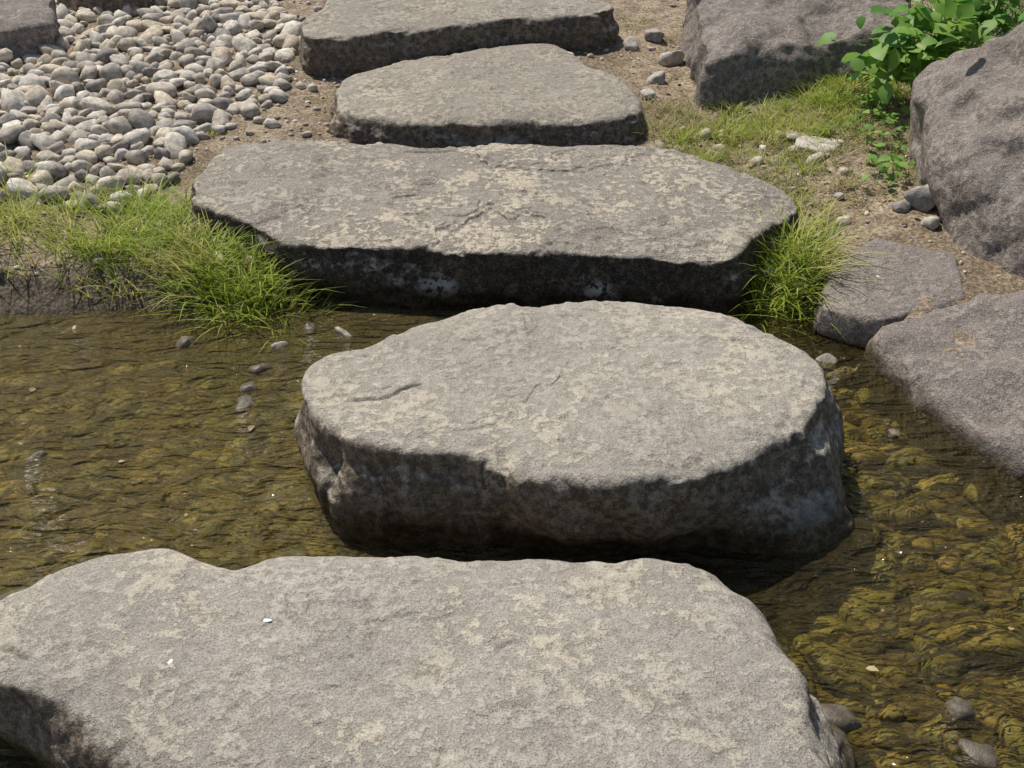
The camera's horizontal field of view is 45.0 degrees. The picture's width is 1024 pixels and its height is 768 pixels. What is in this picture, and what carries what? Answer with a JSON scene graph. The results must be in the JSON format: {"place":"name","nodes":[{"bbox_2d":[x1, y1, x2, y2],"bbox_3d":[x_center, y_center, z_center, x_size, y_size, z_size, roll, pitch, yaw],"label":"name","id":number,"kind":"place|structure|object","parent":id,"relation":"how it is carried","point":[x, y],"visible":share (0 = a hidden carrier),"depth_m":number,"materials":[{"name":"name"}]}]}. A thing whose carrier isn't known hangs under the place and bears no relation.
{"place":"outdoors","nodes":[
{"label":"outdoors","id":0,"kind":"place"},
{"bbox_2d":[0,0,1023,767],"bbox_3d":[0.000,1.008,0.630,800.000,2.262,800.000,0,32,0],"label":"ground","id":1,"kind":"structure","parent":0,"point":[40,298],"depth_m":3.41,"materials":[{"name":"soil"}]},
{"bbox_2d":[0,0,57,64],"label":"boulder","id":2,"kind":"object","parent":1,"relation":"on","point":[28,26],"visible":0.41,"depth_m":4.83,"materials":[{"name":"grey stone"}]},
{"bbox_2d":[57,0,154,13],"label":"rock","id":3,"kind":"object","parent":1,"relation":"on","point":[112,6],"visible":0.24,"depth_m":5.27,"materials":[{"name":"stone"}]},
{"bbox_2d":[0,0,300,213],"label":"pebbles","id":4,"kind":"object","parent":1,"relation":"on","point":[55,69],"visible":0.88,"depth_m":4.53,"materials":[{"name":"gravel"}]},
{"bbox_2d":[0,139,385,359],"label":"grass","id":5,"kind":"structure","parent":1,"relation":"on","point":[181,239],"depth_m":3.50,"materials":[{"name":"green plant"}]},
{"bbox_2d":[0,548,855,767],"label":"stepping stone","id":6,"kind":"object","parent":1,"relation":"on","point":[381,662],"visible":1,"depth_m":2.01,"materials":[{"name":"grey stone"}]},
{"bbox_2d":[167,619,272,664],"bbox_3d":[-0.483,0.424,2.050,0.186,0.006,0.015,-19,37,-28],"label":"fallen petal","id":7,"kind":"object","parent":6,"relation":"on","point":[170,661],"visible":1,"depth_m":2.08,"materials":[{"name":"white plant"}]},
{"bbox_2d":[298,0,618,77],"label":"stepping stone","id":8,"kind":"object","parent":1,"relation":"on","point":[348,38],"visible":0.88,"depth_m":4.79,"materials":[{"name":"grey stone"}]},
{"bbox_2d":[328,44,646,148],"bbox_3d":[-0.092,-1.009,4.504,1.142,0.243,0.958,0,32,0],"label":"stepping stone","id":9,"kind":"object","parent":1,"relation":"on","point":[543,94],"visible":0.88,"depth_m":4.22,"materials":[{"name":"grey stone"}]},
{"bbox_2d":[190,140,798,332],"bbox_3d":[-0.070,-0.447,3.783,1.849,0.351,0.929,0,32,0],"label":"stepping stone","id":10,"kind":"object","parent":1,"relation":"on","point":[389,227],"visible":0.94,"depth_m":3.52,"materials":[{"name":"grey stone"}]},
{"bbox_2d":[0,0,1000,283],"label":"gravel","id":11,"kind":"structure","parent":1,"relation":"on","point":[268,122],"depth_m":4.14,"materials":[{"name":"stone"}]},
{"bbox_2d":[0,334,1023,767],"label":"streambed stones","id":12,"kind":"object","parent":1,"relation":"on","point":[884,582],"visible":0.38,"depth_m":2.78,"materials":[{"name":"brown stone"}]},
{"bbox_2d":[24,323,1001,767],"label":"rock","id":13,"kind":"object","parent":1,"relation":"on","point":[958,711],"visible":0.92,"depth_m":2.84,"materials":[{"name":"grey stone"}]},
{"bbox_2d":[132,5,921,215],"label":"dry grass","id":14,"kind":"structure","parent":1,"relation":"on","point":[687,117],"depth_m":4.13,"materials":[{"name":"green plant"}]},
{"bbox_2d":[205,68,911,175],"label":"grass","id":15,"kind":"structure","parent":1,"relation":"on","point":[767,126],"depth_m":4.26,"materials":[{"name":"green plant"}]},
{"bbox_2d":[294,300,854,589],"bbox_3d":[0.130,0.119,2.832,1.279,0.400,0.845,0,32,0],"label":"stepping stone","id":16,"kind":"object","parent":1,"relation":"on","point":[610,429],"visible":0.98,"depth_m":2.56,"materials":[{"name":"grey stone"}]},
{"bbox_2d":[623,28,941,386],"bbox_3d":[0.897,-0.730,4.196,0.627,0.351,2.304,-7,33,-11],"label":"rock","id":17,"kind":"object","parent":1,"relation":"on","point":[918,197],"visible":0.73,"depth_m":3.67,"materials":[{"name":"grey stone"}]},
{"bbox_2d":[678,0,917,109],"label":"boulder","id":18,"kind":"object","parent":1,"relation":"on","point":[730,49],"visible":0.44,"depth_m":4.50,"materials":[{"name":"grey stone"}]},
{"bbox_2d":[785,130,841,153],"bbox_3d":[1.004,-0.796,4.148,0.212,0.066,0.175,20,37,29],"label":"embedded rock","id":19,"kind":"object","parent":1,"relation":"on","point":[802,141],"visible":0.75,"depth_m":4.09,"materials":[{"name":"grey stone"}]},
{"bbox_2d":[729,181,904,348],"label":"grass","id":20,"kind":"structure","parent":1,"relation":"on","point":[794,245],"depth_m":3.46,"materials":[{"name":"green plant"}]},
{"bbox_2d":[843,65,915,185],"bbox_3d":[1.237,-0.893,4.166,0.236,0.101,0.991,6,32,9],"label":"creeping plant","id":21,"kind":"object","parent":1,"relation":"on","point":[895,159],"visible":0.88,"depth_m":4.05,"materials":[{"name":"green plant"}]},
{"bbox_2d":[812,238,963,348],"bbox_3d":[1.027,-0.262,3.412,0.423,0.141,0.470,0,32,0],"label":"flat rock","id":22,"kind":"object","parent":1,"relation":"on","point":[879,303],"visible":0.78,"depth_m":3.33,"materials":[{"name":"grey stone"}]},
{"bbox_2d":[817,0,1023,104],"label":"leafy plant","id":23,"kind":"object","parent":1,"relation":"on","point":[948,37],"visible":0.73,"depth_m":4.22,"materials":[{"name":"green plant"}]},
{"bbox_2d":[861,289,1023,524],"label":"boulder","id":24,"kind":"object","parent":1,"relation":"on","point":[972,400],"visible":0.93,"depth_m":3.00,"materials":[{"name":"grey stone"}]},
{"bbox_2d":[908,22,1023,277],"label":"boulder","id":25,"kind":"object","parent":1,"relation":"on","point":[966,142],"visible":0.78,"depth_m":3.55,"materials":[{"name":"grey stone"}]},
{"bbox_2d":[0,299,1023,767],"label":"stream water","id":26,"kind":"structure","parent":0,"point":[862,645],"depth_m":2.69,"materials":[{"name":"liquid"}]},
{"bbox_2d":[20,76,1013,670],"bbox_3d":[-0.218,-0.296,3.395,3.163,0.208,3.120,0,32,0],"label":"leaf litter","id":27,"kind":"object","parent":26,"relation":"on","point":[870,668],"visible":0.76,"depth_m":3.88,"materials":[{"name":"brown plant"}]}
]}

